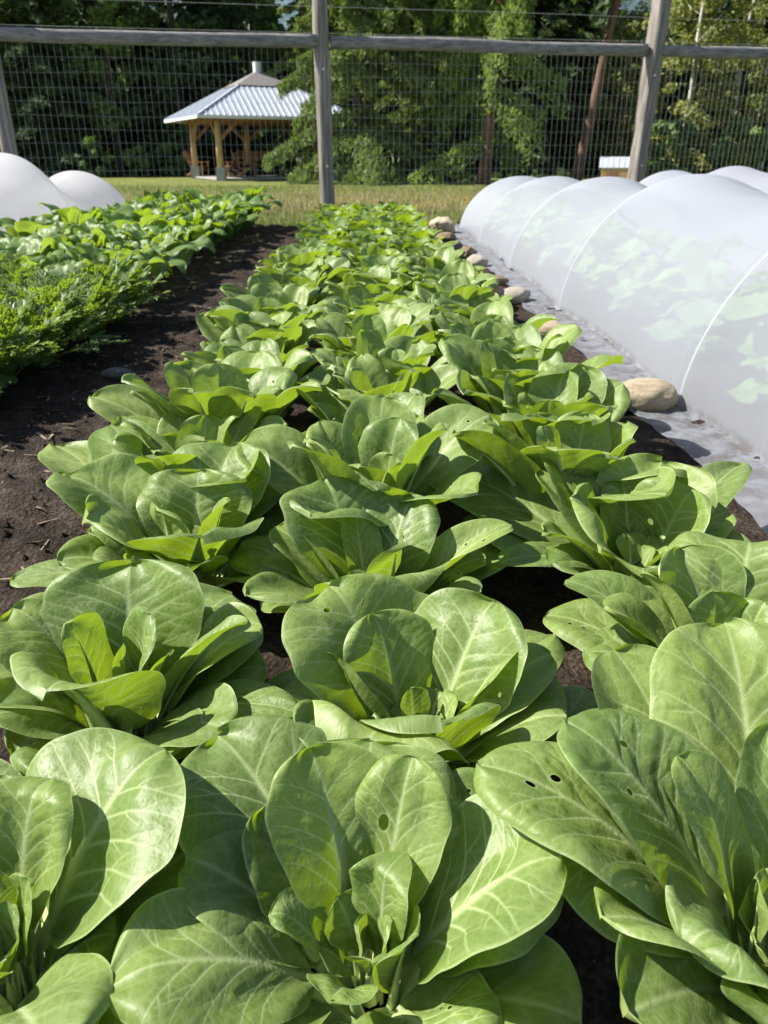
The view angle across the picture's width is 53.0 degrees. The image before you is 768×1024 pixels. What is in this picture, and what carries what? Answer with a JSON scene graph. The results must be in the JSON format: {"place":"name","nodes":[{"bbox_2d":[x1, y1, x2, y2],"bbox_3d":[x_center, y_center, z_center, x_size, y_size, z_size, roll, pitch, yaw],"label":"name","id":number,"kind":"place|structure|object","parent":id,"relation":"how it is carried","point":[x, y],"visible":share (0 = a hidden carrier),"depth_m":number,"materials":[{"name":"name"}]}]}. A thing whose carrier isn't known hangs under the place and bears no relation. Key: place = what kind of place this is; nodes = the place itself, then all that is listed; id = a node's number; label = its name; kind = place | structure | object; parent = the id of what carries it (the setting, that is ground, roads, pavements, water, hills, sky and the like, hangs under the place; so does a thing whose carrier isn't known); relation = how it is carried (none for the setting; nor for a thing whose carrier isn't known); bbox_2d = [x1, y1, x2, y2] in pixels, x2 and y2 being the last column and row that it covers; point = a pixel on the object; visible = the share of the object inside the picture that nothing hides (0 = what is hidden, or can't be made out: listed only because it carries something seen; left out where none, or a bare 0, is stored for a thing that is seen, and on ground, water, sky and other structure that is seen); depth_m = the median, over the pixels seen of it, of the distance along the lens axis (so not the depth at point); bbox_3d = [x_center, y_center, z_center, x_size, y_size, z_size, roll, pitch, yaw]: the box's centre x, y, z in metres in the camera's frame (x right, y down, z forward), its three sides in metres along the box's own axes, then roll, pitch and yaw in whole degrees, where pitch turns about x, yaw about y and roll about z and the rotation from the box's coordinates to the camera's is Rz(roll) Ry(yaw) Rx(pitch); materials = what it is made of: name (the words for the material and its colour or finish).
{"place":"outdoors","nodes":[
{"label":"outdoors","id":0,"kind":"place"},
{"bbox_2d":[119,188,480,213],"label":"dry grass","id":1,"kind":"structure","parent":0,"point":[426,206],"depth_m":13.99,"materials":[{"name":"beige plant"}]},
{"bbox_2d":[99,168,600,225],"bbox_3d":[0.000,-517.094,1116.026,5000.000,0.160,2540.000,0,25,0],"label":"lawn","id":2,"kind":"structure","parent":0,"point":[152,179],"depth_m":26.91,"materials":[{"name":"green plant"}]},
{"bbox_2d":[0,0,113,177],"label":"fir tree","id":3,"kind":"object","parent":2,"relation":"on","point":[29,12],"visible":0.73,"depth_m":34.83,"materials":[{"name":"green plant"}]},
{"bbox_2d":[28,0,121,169],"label":"alder tree","id":4,"kind":"object","parent":2,"relation":"on","point":[84,4],"visible":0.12,"depth_m":38.69,"materials":[{"name":"green plant"}]},
{"bbox_2d":[70,136,116,176],"bbox_3d":[-13.178,-16.090,35.014,1.907,1.818,1.670,0,25,0],"label":"shrub","id":5,"kind":"object","parent":2,"relation":"on","point":[90,141],"visible":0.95,"depth_m":34.77,"materials":[{"name":"green plant"}]},
{"bbox_2d":[53,0,154,175],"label":"maple tree","id":6,"kind":"object","parent":2,"relation":"on","point":[101,20],"visible":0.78,"depth_m":35.65,"materials":[{"name":"green plant"}]},
{"bbox_2d":[121,144,151,175],"bbox_3d":[-11.377,-16.194,35.473,1.417,1.389,1.517,-7,26,-15],"label":"shrub","id":7,"kind":"object","parent":2,"relation":"on","point":[143,163],"visible":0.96,"depth_m":35.17,"materials":[{"name":"green plant"}]},
{"bbox_2d":[88,0,210,174],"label":"fir tree","id":8,"kind":"object","parent":2,"relation":"on","point":[129,131],"visible":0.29,"depth_m":38.91,"materials":[{"name":"green plant"}]},
{"bbox_2d":[154,141,188,175],"bbox_3d":[-10.059,-16.654,36.411,1.503,1.636,1.716,-11,27,-22],"label":"shrub","id":9,"kind":"object","parent":2,"relation":"on","point":[180,162],"visible":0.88,"depth_m":36.09,"materials":[{"name":"green plant"}]},
{"bbox_2d":[113,0,243,174],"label":"alder tree","id":10,"kind":"object","parent":2,"relation":"on","point":[216,14],"visible":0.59,"depth_m":36.05,"materials":[{"name":"green plant"}]},
{"bbox_2d":[156,0,262,174],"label":"fir tree","id":11,"kind":"object","parent":2,"relation":"on","point":[228,68],"visible":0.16,"depth_m":39.91,"materials":[{"name":"green plant"}]},
{"bbox_2d":[227,0,279,163],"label":"maple tree","id":12,"kind":"object","parent":2,"relation":"on","point":[266,8],"visible":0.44,"depth_m":39.38,"materials":[{"name":"green plant"}]},
{"bbox_2d":[164,61,350,180],"bbox_3d":[-5.150,-16.235,32.043,6.851,4.350,5.677,-11,27,-23],"label":"gazebo","id":13,"kind":"object","parent":2,"relation":"on","point":[261,98],"visible":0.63,"depth_m":30.34,"materials":[{"name":"metal"}]},
{"bbox_2d":[254,0,352,176],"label":"spruce tree","id":14,"kind":"object","parent":2,"relation":"on","point":[284,63],"visible":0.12,"depth_m":34.59,"materials":[{"name":"green plant"}]},
{"bbox_2d":[261,0,441,185],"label":"spruce tree","id":15,"kind":"object","parent":2,"relation":"on","point":[360,19],"visible":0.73,"depth_m":25.25,"materials":[{"name":"green plant"}]},
{"bbox_2d":[0,0,767,222],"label":"wire fence","id":16,"kind":"object","parent":2,"relation":"on","point":[654,50],"visible":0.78,"depth_m":8.85,"materials":[{"name":"metal"}]},
{"bbox_2d":[5,0,766,169],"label":"forest","id":17,"kind":"object","parent":2,"relation":"on","point":[603,8],"visible":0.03,"depth_m":49.81,"materials":[{"name":"green plant"}]},
{"bbox_2d":[340,0,493,182],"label":"spruce tree","id":18,"kind":"object","parent":2,"relation":"on","point":[411,116],"visible":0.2,"depth_m":28.39,"materials":[{"name":"green plant"}]},
{"bbox_2d":[407,0,568,185],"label":"larch tree","id":19,"kind":"object","parent":2,"relation":"on","point":[498,20],"visible":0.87,"depth_m":24.47,"materials":[{"name":"green plant"}]},
{"bbox_2d":[427,0,548,177],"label":"fir tree","id":20,"kind":"object","parent":2,"relation":"on","point":[475,166],"visible":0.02,"depth_m":34.04,"materials":[{"name":"green plant"}]},
{"bbox_2d":[474,0,598,177],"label":"fir tree","id":21,"kind":"object","parent":2,"relation":"on","point":[547,27],"visible":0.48,"depth_m":32.54,"materials":[{"name":"green plant"}]},
{"bbox_2d":[524,0,616,174],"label":"fir tree","id":22,"kind":"object","parent":2,"relation":"on","point":[582,22],"visible":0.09,"depth_m":38.44,"materials":[{"name":"green plant"}]},
{"bbox_2d":[569,0,620,180],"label":"pine tree","id":23,"kind":"object","parent":2,"relation":"on","point":[599,78],"visible":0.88,"depth_m":27.41,"materials":[{"name":"brown plant"}]},
{"bbox_2d":[599,156,629,177],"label":"animal coop","id":24,"kind":"structure","parent":2,"relation":"on","point":[611,163],"depth_m":22.64,"materials":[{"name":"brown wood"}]},
{"bbox_2d":[577,1,675,157],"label":"birch tree","id":25,"kind":"object","parent":2,"relation":"on","point":[629,25],"visible":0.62,"depth_m":32.99,"materials":[{"name":"green plant"}]},
{"bbox_2d":[645,119,701,177],"bbox_3d":[11.091,-13.930,29.817,2.170,2.363,2.479,20,32,36],"label":"shrub","id":26,"kind":"object","parent":2,"relation":"on","point":[661,128],"visible":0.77,"depth_m":29.38,"materials":[{"name":"green plant"}]},
{"bbox_2d":[641,0,749,171],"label":"birch tree","id":27,"kind":"object","parent":2,"relation":"on","point":[698,35],"visible":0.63,"depth_m":29.34,"materials":[{"name":"green plant"}]},
{"bbox_2d":[652,0,741,167],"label":"birch tree","id":28,"kind":"object","parent":2,"relation":"on","point":[692,16],"visible":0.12,"depth_m":36.83,"materials":[{"name":"green plant"}]},
{"bbox_2d":[641,0,767,168],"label":"alder tree","id":29,"kind":"object","parent":2,"relation":"on","point":[679,79],"visible":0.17,"depth_m":37.45,"materials":[{"name":"green plant"}]},
{"bbox_2d":[694,0,767,172],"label":"birch tree","id":30,"kind":"object","parent":2,"relation":"on","point":[750,14],"visible":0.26,"depth_m":32.23,"materials":[{"name":"green plant"}]},
{"bbox_2d":[704,116,767,170],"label":"shrub","id":31,"kind":"object","parent":2,"relation":"on","point":[727,143],"visible":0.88,"depth_m":28.64,"materials":[{"name":"green plant"}]},
{"bbox_2d":[723,0,767,171],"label":"birch tree","id":32,"kind":"object","parent":2,"relation":"on","point":[752,41],"visible":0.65,"depth_m":29.54,"materials":[{"name":"green plant"}]},
{"bbox_2d":[0,224,767,1023],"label":"soil","id":33,"kind":"structure","parent":0,"point":[530,596],"depth_m":2.17,"materials":[{"name":"brown soil"}]},
{"bbox_2d":[0,307,58,372],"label":"carrot plant","id":34,"kind":"object","parent":33,"relation":"on","point":[5,361],"visible":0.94,"depth_m":2.58,"materials":[{"name":"green plant"}]},
{"bbox_2d":[0,235,67,270],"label":"leafy green","id":35,"kind":"object","parent":33,"relation":"on","point":[34,246],"visible":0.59,"depth_m":4.01,"materials":[{"name":"green plant"}]},
{"bbox_2d":[0,215,68,237],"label":"leafy green","id":36,"kind":"object","parent":33,"relation":"on","point":[32,225],"visible":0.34,"depth_m":4.80,"materials":[{"name":"green plant"}]},
{"bbox_2d":[0,289,81,383],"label":"carrot plant","id":37,"kind":"object","parent":33,"relation":"on","point":[9,324],"visible":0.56,"depth_m":2.71,"materials":[{"name":"green plant"}]},
{"bbox_2d":[0,251,99,297],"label":"carrot plant","id":38,"kind":"object","parent":33,"relation":"on","point":[10,270],"visible":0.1,"depth_m":3.52,"materials":[{"name":"green plant"}]},
{"bbox_2d":[0,265,123,351],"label":"carrot plant","id":39,"kind":"object","parent":33,"relation":"on","point":[46,287],"visible":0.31,"depth_m":3.10,"materials":[{"name":"green plant"}]},
{"bbox_2d":[0,153,125,237],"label":"row cover tunnel","id":40,"kind":"structure","parent":33,"relation":"on","point":[27,187],"depth_m":6.11,"materials":[{"name":"white fabric"}]},
{"bbox_2d":[0,283,130,368],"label":"carrot plant","id":41,"kind":"object","parent":33,"relation":"on","point":[50,312],"visible":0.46,"depth_m":2.93,"materials":[{"name":"green plant"}]},
{"bbox_2d":[16,262,140,340],"bbox_3d":[-1.339,-0.888,3.302,0.614,0.320,0.602,-16,29,-30],"label":"carrot plant","id":42,"kind":"object","parent":33,"relation":"on","point":[86,293],"visible":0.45,"depth_m":3.34,"materials":[{"name":"green plant"}]},
{"bbox_2d":[0,727,185,1023],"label":"pak choi","id":43,"kind":"object","parent":33,"relation":"on","point":[92,856],"visible":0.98,"depth_m":0.72,"materials":[{"name":"green plant"}]},
{"bbox_2d":[60,224,127,248],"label":"leafy green","id":44,"kind":"object","parent":33,"relation":"on","point":[74,229],"visible":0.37,"depth_m":4.86,"materials":[{"name":"green plant"}]},
{"bbox_2d":[41,237,151,284],"bbox_3d":[-1.517,-1.193,3.896,0.507,0.386,0.640,11,27,23],"label":"leafy green","id":45,"kind":"object","parent":33,"relation":"on","point":[84,250],"visible":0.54,"depth_m":3.85,"materials":[{"name":"green plant"}]},
{"bbox_2d":[48,260,169,330],"bbox_3d":[-1.329,-0.995,3.543,0.596,0.311,0.586,13,28,26],"label":"carrot plant","id":46,"kind":"object","parent":33,"relation":"on","point":[117,275],"visible":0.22,"depth_m":3.54,"materials":[{"name":"green plant"}]},
{"bbox_2d":[65,252,168,321],"bbox_3d":[-1.313,-1.075,3.715,0.559,0.313,0.551,-7,26,-15],"label":"carrot plant","id":47,"kind":"object","parent":33,"relation":"on","point":[124,269],"visible":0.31,"depth_m":3.72,"materials":[{"name":"green plant"}]},
{"bbox_2d":[86,211,163,240],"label":"leafy green","id":48,"kind":"object","parent":33,"relation":"on","point":[119,218],"visible":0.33,"depth_m":5.46,"materials":[{"name":"green plant"}]},
{"bbox_2d":[0,242,271,587],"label":"soil clods","id":49,"kind":"object","parent":33,"relation":"on","point":[31,497],"visible":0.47,"depth_m":2.87,"materials":[{"name":"brown soil"}]},
{"bbox_2d":[99,241,186,291],"bbox_3d":[-1.472,-1.413,4.487,0.624,0.296,0.534,0,25,0],"label":"leafy green","id":50,"kind":"object","parent":33,"relation":"on","point":[147,251],"visible":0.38,"depth_m":4.51,"materials":[{"name":"green plant"}]},
{"bbox_2d":[93,233,198,281],"bbox_3d":[-1.505,-1.552,4.755,0.700,0.317,0.522,12,27,24],"label":"leafy green","id":51,"kind":"object","parent":33,"relation":"on","point":[165,242],"visible":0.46,"depth_m":4.76,"materials":[{"name":"green plant"}]},
{"bbox_2d":[110,225,186,276],"bbox_3d":[-1.520,-1.752,5.159,0.449,0.338,0.605,0,25,0],"label":"leafy green","id":52,"kind":"object","parent":33,"relation":"on","point":[137,235],"visible":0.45,"depth_m":5.01,"materials":[{"name":"green plant"}]},
{"bbox_2d":[0,559,297,775],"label":"pak choi","id":53,"kind":"object","parent":33,"relation":"on","point":[167,656],"visible":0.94,"depth_m":1.00,"materials":[{"name":"green plant"}]},
{"bbox_2d":[10,418,292,587],"bbox_3d":[-0.432,0.018,1.462,0.583,0.245,0.547,0,25,0],"label":"pak choi","id":54,"kind":"object","parent":33,"relation":"on","point":[125,506],"visible":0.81,"depth_m":1.41,"materials":[{"name":"green plant"}]},
{"bbox_2d":[128,223,214,270],"bbox_3d":[-1.500,-1.874,5.438,0.523,0.324,0.585,-16,29,-31],"label":"leafy green","id":55,"kind":"object","parent":33,"relation":"on","point":[202,241],"visible":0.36,"depth_m":5.38,"materials":[{"name":"green plant"}]},
{"bbox_2d":[146,219,226,264],"bbox_3d":[-1.500,-1.972,5.634,0.750,0.339,0.559,23,33,40],"label":"leafy green","id":56,"kind":"object","parent":33,"relation":"on","point":[186,256],"visible":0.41,"depth_m":5.66,"materials":[{"name":"green plant"}]},
{"bbox_2d":[158,209,232,258],"bbox_3d":[-1.526,-2.161,5.981,0.685,0.384,0.584,-10,27,-21],"label":"leafy green","id":57,"kind":"object","parent":33,"relation":"on","point":[195,216],"visible":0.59,"depth_m":5.90,"materials":[{"name":"green plant"}]},
{"bbox_2d":[111,406,287,486],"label":"pak choi","id":58,"kind":"object","parent":33,"relation":"on","point":[175,433],"visible":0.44,"depth_m":1.65,"materials":[{"name":"green plant"}]},
{"bbox_2d":[158,195,247,245],"bbox_3d":[-1.612,-2.565,6.803,0.698,0.427,0.699,-18,31,-34],"label":"leafy green","id":59,"kind":"object","parent":33,"relation":"on","point":[221,205],"visible":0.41,"depth_m":6.81,"materials":[{"name":"green plant"}]},
{"bbox_2d":[88,350,322,424],"bbox_3d":[-0.413,-0.215,1.879,0.497,0.304,0.426,21,32,38],"label":"pak choi","id":60,"kind":"object","parent":33,"relation":"on","point":[222,390],"visible":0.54,"depth_m":1.85,"materials":[{"name":"green plant"}]},
{"bbox_2d":[181,338,330,418],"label":"pak choi","id":61,"kind":"object","parent":33,"relation":"on","point":[224,348],"visible":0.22,"depth_m":2.13,"materials":[{"name":"green plant"}]},
{"bbox_2d":[196,305,322,348],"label":"pak choi","id":62,"kind":"object","parent":33,"relation":"on","point":[298,330],"visible":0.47,"depth_m":2.58,"materials":[{"name":"green plant"}]},
{"bbox_2d":[205,295,323,327],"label":"pak choi","id":63,"kind":"object","parent":33,"relation":"on","point":[248,303],"visible":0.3,"depth_m":2.79,"materials":[{"name":"green plant"}]},
{"bbox_2d":[219,273,319,305],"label":"pak choi","id":64,"kind":"object","parent":33,"relation":"on","point":[230,290],"visible":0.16,"depth_m":3.26,"materials":[{"name":"green plant"}]},
{"bbox_2d":[200,324,345,380],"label":"pak choi","id":65,"kind":"object","parent":33,"relation":"on","point":[240,332],"visible":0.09,"depth_m":2.40,"materials":[{"name":"green plant"}]},
{"bbox_2d":[250,283,326,310],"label":"pak choi","id":66,"kind":"object","parent":33,"relation":"on","point":[289,296],"visible":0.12,"depth_m":3.06,"materials":[{"name":"green plant"}]},
{"bbox_2d":[258,246,327,267],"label":"pak choi","id":67,"kind":"object","parent":33,"relation":"on","point":[284,253],"visible":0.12,"depth_m":4.26,"materials":[{"name":"green plant"}]},
{"bbox_2d":[253,257,349,283],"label":"pak choi","id":68,"kind":"object","parent":33,"relation":"on","point":[297,279],"visible":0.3,"depth_m":3.67,"materials":[{"name":"green plant"}]},
{"bbox_2d":[261,268,343,306],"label":"pak choi","id":69,"kind":"object","parent":33,"relation":"on","point":[282,278],"visible":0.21,"depth_m":3.58,"materials":[{"name":"green plant"}]},
{"bbox_2d":[263,252,351,292],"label":"pak choi","id":70,"kind":"object","parent":33,"relation":"on","point":[300,258],"visible":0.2,"depth_m":3.92,"materials":[{"name":"green plant"}]},
{"bbox_2d":[110,714,582,1023],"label":"pak choi","id":71,"kind":"object","parent":33,"relation":"on","point":[414,883],"visible":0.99,"depth_m":0.71,"materials":[{"name":"green plant"}]},
{"bbox_2d":[296,389,429,458],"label":"pak choi","id":72,"kind":"object","parent":33,"relation":"on","point":[330,407],"visible":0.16,"depth_m":1.79,"materials":[{"name":"green plant"}]},
{"bbox_2d":[298,302,434,346],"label":"pak choi","id":73,"kind":"object","parent":33,"relation":"on","point":[414,314],"visible":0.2,"depth_m":2.73,"materials":[{"name":"green plant"}]},
{"bbox_2d":[317,264,415,292],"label":"pak choi","id":74,"kind":"object","parent":33,"relation":"on","point":[382,273],"visible":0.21,"depth_m":3.65,"materials":[{"name":"green plant"}]},
{"bbox_2d":[235,395,498,525],"bbox_3d":[0.001,-0.027,1.479,0.527,0.302,0.386,-8,26,-16],"label":"pak choi","id":75,"kind":"object","parent":33,"relation":"on","point":[389,442],"visible":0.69,"depth_m":1.53,"materials":[{"name":"green plant"}]},
{"bbox_2d":[323,296,416,319],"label":"pak choi","id":76,"kind":"object","parent":33,"relation":"on","point":[341,303],"visible":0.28,"depth_m":2.95,"materials":[{"name":"green plant"}]},
{"bbox_2d":[324,271,418,300],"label":"pak choi","id":77,"kind":"object","parent":33,"relation":"on","point":[372,285],"visible":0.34,"depth_m":3.38,"materials":[{"name":"green plant"}]},
{"bbox_2d":[309,312,437,355],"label":"pak choi","id":78,"kind":"object","parent":33,"relation":"on","point":[332,326],"visible":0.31,"depth_m":2.50,"materials":[{"name":"green plant"}]},
{"bbox_2d":[339,242,409,266],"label":"pak choi","id":79,"kind":"object","parent":33,"relation":"on","point":[351,255],"visible":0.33,"depth_m":4.31,"materials":[{"name":"green plant"}]},
{"bbox_2d":[326,285,423,308],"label":"pak choi","id":80,"kind":"object","parent":33,"relation":"on","point":[361,292],"visible":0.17,"depth_m":3.25,"materials":[{"name":"green plant"}]},
{"bbox_2d":[311,330,448,375],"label":"pak choi","id":81,"kind":"object","parent":33,"relation":"on","point":[390,353],"visible":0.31,"depth_m":2.26,"materials":[{"name":"green plant"}]},
{"bbox_2d":[229,476,537,612],"bbox_3d":[0.003,0.109,1.274,0.554,0.238,0.419,0,25,0],"label":"pak choi","id":82,"kind":"object","parent":33,"relation":"on","point":[309,555],"visible":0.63,"depth_m":1.30,"materials":[{"name":"green plant"}]},
{"bbox_2d":[308,353,459,408],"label":"pak choi","id":83,"kind":"object","parent":33,"relation":"on","point":[367,374],"visible":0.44,"depth_m":2.03,"materials":[{"name":"green plant"}]},
{"bbox_2d":[377,236,454,276],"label":"pak choi","id":84,"kind":"object","parent":33,"relation":"on","point":[399,245],"visible":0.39,"depth_m":4.86,"materials":[{"name":"green plant"}]},
{"bbox_2d":[265,573,597,792],"bbox_3d":[0.075,0.239,0.982,0.456,0.241,0.348,-9,27,-19],"label":"pak choi","id":85,"kind":"object","parent":33,"relation":"on","point":[454,678],"visible":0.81,"depth_m":0.97,"materials":[{"name":"green plant"}]},
{"bbox_2d":[407,246,484,272],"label":"pak choi","id":86,"kind":"object","parent":33,"relation":"on","point":[440,258],"visible":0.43,"depth_m":4.15,"materials":[{"name":"green plant"}]},
{"bbox_2d":[398,259,497,290],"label":"pak choi","id":87,"kind":"object","parent":33,"relation":"on","point":[462,266],"visible":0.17,"depth_m":3.49,"materials":[{"name":"green plant"}]},
{"bbox_2d":[414,273,505,313],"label":"pak choi","id":88,"kind":"object","parent":33,"relation":"on","point":[461,285],"visible":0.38,"depth_m":3.25,"materials":[{"name":"green plant"}]},
{"bbox_2d":[429,291,513,316],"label":"pak choi","id":89,"kind":"object","parent":33,"relation":"on","point":[440,298],"visible":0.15,"depth_m":3.06,"materials":[{"name":"green plant"}]},
{"bbox_2d":[413,299,574,400],"bbox_3d":[0.311,-0.507,2.512,0.487,0.306,0.416,-5,25,-11],"label":"pak choi","id":90,"kind":"object","parent":33,"relation":"on","point":[501,310],"visible":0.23,"depth_m":2.56,"materials":[{"name":"green plant"}]},
{"bbox_2d":[450,319,581,374],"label":"pak choi","id":91,"kind":"object","parent":33,"relation":"on","point":[561,338],"visible":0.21,"depth_m":2.31,"materials":[{"name":"green plant"}]},
{"bbox_2d":[431,363,629,445],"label":"pak choi","id":92,"kind":"object","parent":33,"relation":"on","point":[600,394],"visible":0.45,"depth_m":1.83,"materials":[{"name":"green plant"}]},
{"bbox_2d":[438,333,622,413],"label":"pak choi","id":93,"kind":"object","parent":33,"relation":"on","point":[490,359],"visible":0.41,"depth_m":2.06,"materials":[{"name":"green plant"}]},
{"bbox_2d":[448,411,686,506],"bbox_3d":[0.404,-0.064,1.584,0.444,0.282,0.420,17,30,32],"label":"pak choi","id":94,"kind":"object","parent":33,"relation":"on","point":[514,458],"visible":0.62,"depth_m":1.49,"materials":[{"name":"green plant"}]},
{"bbox_2d":[427,451,752,577],"bbox_3d":[0.425,0.032,1.438,0.683,0.253,0.516,0,25,0],"label":"pak choi","id":95,"kind":"object","parent":33,"relation":"on","point":[571,527],"visible":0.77,"depth_m":1.40,"materials":[{"name":"green plant"}]},
{"bbox_2d":[453,174,767,535],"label":"row cover tunnel","id":96,"kind":"structure","parent":33,"relation":"on","point":[666,280],"depth_m":3.10,"materials":[{"name":"white fabric"}]},
{"bbox_2d":[623,378,678,412],"bbox_3d":[0.838,-0.373,2.473,0.207,0.115,0.152,-1,26,-9],"label":"rock","id":97,"kind":"object","parent":96,"relation":"on","point":[651,394],"visible":0.74,"depth_m":2.42,"materials":[{"name":"beige stone"}]},
{"bbox_2d":[473,617,767,1023],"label":"pak choi","id":98,"kind":"object","parent":33,"relation":"on","point":[646,817],"visible":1,"depth_m":0.73,"materials":[{"name":"green plant"}]},
{"bbox_2d":[543,531,767,670],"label":"pak choi","id":99,"kind":"object","parent":33,"relation":"on","point":[700,577],"visible":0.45,"depth_m":1.13,"materials":[{"name":"green plant"}]},
{"bbox_2d":[639,166,767,193],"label":"row cover tunnel","id":100,"kind":"structure","parent":33,"relation":"on","point":[754,178],"depth_m":6.69,"materials":[{"name":"white fabric"}]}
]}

